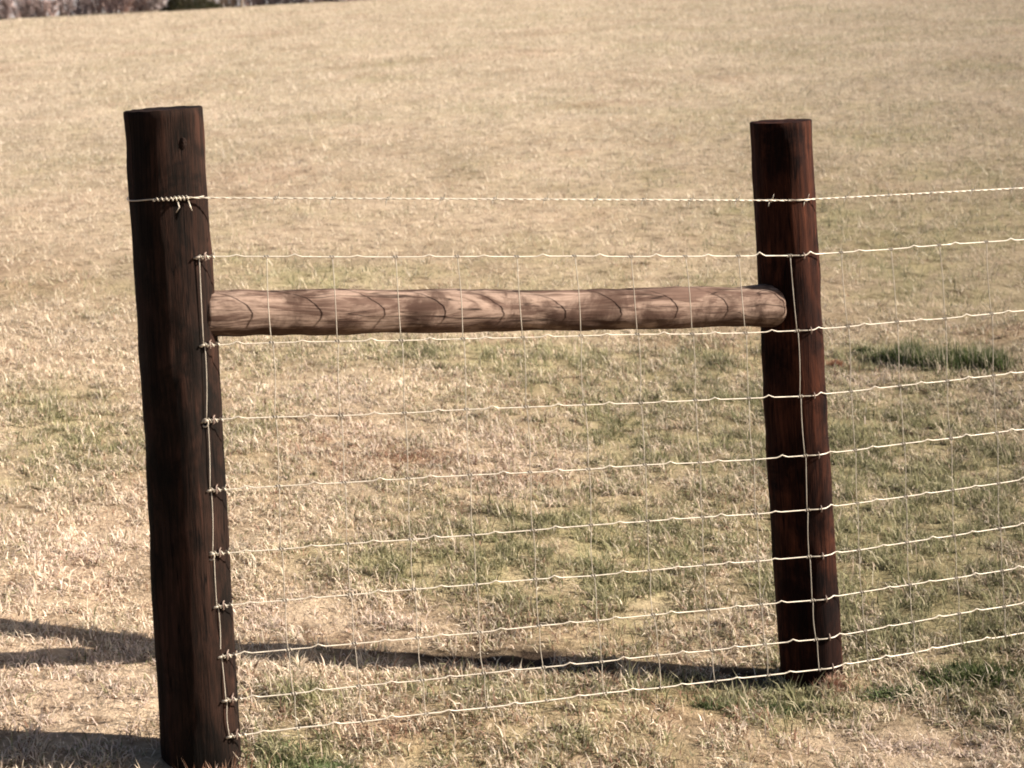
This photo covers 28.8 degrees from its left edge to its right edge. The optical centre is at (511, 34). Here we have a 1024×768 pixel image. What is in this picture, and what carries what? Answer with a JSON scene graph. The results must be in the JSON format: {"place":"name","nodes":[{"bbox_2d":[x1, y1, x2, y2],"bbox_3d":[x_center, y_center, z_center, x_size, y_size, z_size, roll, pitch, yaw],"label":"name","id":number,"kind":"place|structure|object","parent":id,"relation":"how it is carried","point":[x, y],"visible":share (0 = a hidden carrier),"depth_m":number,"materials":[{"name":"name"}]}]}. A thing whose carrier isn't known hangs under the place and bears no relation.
{"place":"outdoors","nodes":[
{"label":"outdoors","id":0,"kind":"place"},
{"bbox_2d":[0,0,344,17],"bbox_3d":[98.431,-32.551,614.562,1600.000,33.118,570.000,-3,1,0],"label":"hill","id":1,"kind":"structure","parent":0,"point":[57,12],"depth_m":370.05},
{"bbox_2d":[0,0,1023,767],"bbox_3d":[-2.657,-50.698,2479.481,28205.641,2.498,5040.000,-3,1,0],"label":"ground","id":2,"kind":"structure","parent":0,"point":[526,656],"depth_m":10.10,"materials":[{"name":"beige plant"}]},
{"bbox_2d":[0,0,12,19],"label":"bare shrub","id":3,"kind":"object","parent":2,"relation":"on","point":[4,4],"visible":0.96,"depth_m":99.67,"materials":[{"name":"plant"}]},
{"bbox_2d":[0,0,33,18],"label":"bare shrub","id":4,"kind":"object","parent":2,"relation":"on","point":[14,10],"visible":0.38,"depth_m":101.99,"materials":[{"name":"plant"}]},
{"bbox_2d":[11,0,43,17],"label":"bare shrub","id":5,"kind":"object","parent":2,"relation":"on","point":[24,8],"visible":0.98,"depth_m":100.78,"materials":[{"name":"plant"}]},
{"bbox_2d":[35,0,58,16],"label":"bare shrub","id":6,"kind":"object","parent":2,"relation":"on","point":[52,11],"visible":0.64,"depth_m":102.91,"materials":[{"name":"plant"}]},
{"bbox_2d":[59,0,64,15],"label":"bare tree","id":7,"kind":"object","parent":2,"relation":"on","point":[61,12],"depth_m":100.86,"materials":[{"name":"plant"}]},
{"bbox_2d":[52,0,92,15],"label":"bare shrub","id":8,"kind":"object","parent":2,"relation":"on","point":[69,9],"visible":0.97,"depth_m":100.88,"materials":[{"name":"plant"}]},
{"bbox_2d":[71,0,98,14],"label":"bare shrub","id":9,"kind":"object","parent":2,"relation":"on","point":[87,5],"visible":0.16,"depth_m":103.89,"materials":[{"name":"plant"}]},
{"bbox_2d":[81,0,112,14],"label":"bare shrub","id":10,"kind":"object","parent":2,"relation":"on","point":[98,9],"visible":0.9,"depth_m":101.87,"materials":[{"name":"plant"}]},
{"bbox_2d":[100,0,135,13],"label":"bare shrub","id":11,"kind":"object","parent":2,"relation":"on","point":[120,5],"visible":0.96,"depth_m":100.83,"materials":[{"name":"plant"}]},
{"bbox_2d":[118,0,150,12],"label":"bare shrub","id":12,"kind":"object","parent":2,"relation":"on","point":[138,7],"visible":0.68,"depth_m":101.94,"materials":[{"name":"plant"}]},
{"bbox_2d":[131,0,167,11],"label":"bare shrub","id":13,"kind":"object","parent":2,"relation":"on","point":[154,5],"visible":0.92,"depth_m":101.86,"materials":[{"name":"plant"}]},
{"bbox_2d":[123,105,240,767],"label":"fence post","id":14,"kind":"object","parent":2,"relation":"on","point":[165,151],"visible":0.98,"depth_m":4.06,"materials":[{"name":"brown wood"}]},
{"bbox_2d":[208,284,786,336],"bbox_3d":[0.003,0.614,4.454,1.450,0.103,0.104,3,-2,-27],"label":"brace rail","id":15,"kind":"object","parent":14,"relation":"attached to","point":[244,312],"visible":0.97,"depth_m":4.38,"materials":[{"name":"brown wood"}]},
{"bbox_2d":[127,183,1023,212],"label":"barbed wire","id":16,"kind":"object","parent":14,"relation":"attached to","point":[544,199],"visible":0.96,"depth_m":4.42,"materials":[{"name":"silver metal"}]},
{"bbox_2d":[193,238,1023,738],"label":"woven wire fence","id":17,"kind":"object","parent":14,"relation":"attached to","point":[469,474],"visible":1,"depth_m":4.47,"materials":[{"name":"silver metal"}]},
{"bbox_2d":[158,0,222,10],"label":"evergreen tree","id":18,"kind":"object","parent":2,"relation":"on","point":[173,5],"visible":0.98,"depth_m":98.12,"materials":[{"name":"green plant"}]},
{"bbox_2d":[177,748,272,767],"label":"dead grass tuft","id":19,"kind":"object","parent":2,"relation":"on","point":[234,762],"visible":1,"depth_m":4.08,"materials":[{"name":"beige plant"}]},
{"bbox_2d":[211,0,239,6],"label":"bare shrub","id":20,"kind":"object","parent":2,"relation":"on","point":[221,4],"visible":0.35,"depth_m":102.59,"materials":[{"name":"plant"}]},
{"bbox_2d":[220,0,243,7],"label":"bare shrub","id":21,"kind":"object","parent":2,"relation":"on","point":[227,4],"visible":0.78,"depth_m":101.81,"materials":[{"name":"plant"}]},
{"bbox_2d":[240,0,265,6],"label":"bare shrub","id":22,"kind":"object","parent":2,"relation":"on","point":[253,2],"visible":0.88,"depth_m":101.81,"materials":[{"name":"plant"}]},
{"bbox_2d":[265,0,295,4],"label":"bare shrub","id":23,"kind":"object","parent":2,"relation":"on","point":[271,2],"visible":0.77,"depth_m":101.92,"materials":[{"name":"brown plant"}]},
{"bbox_2d":[238,734,334,767],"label":"grass tuft","id":24,"kind":"object","parent":2,"relation":"on","point":[278,760],"visible":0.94,"depth_m":4.15,"materials":[{"name":"green plant"}]},
{"bbox_2d":[296,0,323,3],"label":"bare shrub","id":25,"kind":"object","parent":2,"relation":"on","point":[308,1],"visible":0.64,"depth_m":101.78,"materials":[{"name":"plant"}]},
{"bbox_2d":[295,753,360,767],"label":"grass tuft","id":26,"kind":"object","parent":2,"relation":"on","point":[326,765],"visible":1,"depth_m":4.14,"materials":[{"name":"green plant"}]},
{"bbox_2d":[326,0,355,1],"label":"bare shrub","id":27,"kind":"object","parent":2,"relation":"on","point":[338,1],"visible":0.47,"depth_m":101.98,"materials":[{"name":"brown plant"}]},
{"bbox_2d":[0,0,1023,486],"bbox_3d":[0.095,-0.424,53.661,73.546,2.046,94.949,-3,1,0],"label":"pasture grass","id":28,"kind":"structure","parent":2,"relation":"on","point":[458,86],"depth_m":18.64,"materials":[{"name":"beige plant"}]},
{"bbox_2d":[699,353,750,367],"bbox_3d":[0.855,1.307,7.988,0.208,0.072,0.124,-3,1,17],"label":"grass tuft","id":29,"kind":"object","parent":2,"relation":"on","point":[732,360],"visible":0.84,"depth_m":7.97,"materials":[{"name":"beige plant"}]},
{"bbox_2d":[677,692,829,720],"bbox_3d":[0.574,1.548,4.602,0.387,0.068,0.162,-3,1,0],"label":"grass patch","id":30,"kind":"object","parent":2,"relation":"on","point":[705,705],"visible":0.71,"depth_m":4.60,"materials":[{"name":"green plant"}]},
{"bbox_2d":[750,119,842,687],"bbox_3d":[0.695,1.008,4.813,0.162,1.606,0.160,-3,1,0],"label":"fence post","id":31,"kind":"object","parent":2,"relation":"on","point":[782,162],"visible":0.78,"depth_m":4.75,"materials":[{"name":"red wood"}]},
{"bbox_2d":[815,671,854,696],"bbox_3d":[0.772,1.543,4.738,0.109,0.052,0.092,-4,1,-26],"label":"dead grass tuft","id":32,"kind":"object","parent":2,"relation":"on","point":[837,682],"visible":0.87,"depth_m":4.73,"materials":[{"name":"beige plant"}]},
{"bbox_2d":[825,359,845,367],"bbox_3d":[1.300,1.320,7.998,0.090,0.042,0.074,-4,1,-33],"label":"dead grass tuft","id":33,"kind":"object","parent":2,"relation":"on","point":[832,362],"visible":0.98,"depth_m":7.99,"materials":[{"name":"beige plant"}]},
{"bbox_2d":[849,345,875,353],"bbox_3d":[1.452,1.301,8.240,0.116,0.046,0.087,-4,1,-25],"label":"grass tuft","id":34,"kind":"object","parent":2,"relation":"on","point":[865,348],"visible":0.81,"depth_m":8.24,"materials":[{"name":"green plant"}]},
{"bbox_2d":[847,343,921,363],"bbox_3d":[1.523,1.298,8.132,0.315,0.077,0.190,-3,1,0],"label":"grass tuft","id":35,"kind":"object","parent":2,"relation":"on","point":[881,353],"visible":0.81,"depth_m":8.11,"materials":[{"name":"green plant"}]},
{"bbox_2d":[841,678,954,705],"bbox_3d":[0.910,1.553,4.717,0.285,0.042,0.156,-3,1,0],"label":"grass patch","id":36,"kind":"object","parent":2,"relation":"on","point":[895,695],"visible":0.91,"depth_m":4.71,"materials":[{"name":"green plant"}]},
{"bbox_2d":[875,337,1022,372],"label":"grass tuft","id":37,"kind":"object","parent":2,"relation":"on","point":[981,358],"visible":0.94,"depth_m":7.99,"materials":[{"name":"green plant"}]},
{"bbox_2d":[907,656,1023,691],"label":"grass patch","id":38,"kind":"object","parent":2,"relation":"on","point":[971,667],"visible":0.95,"depth_m":4.81,"materials":[{"name":"green plant"}]}
]}

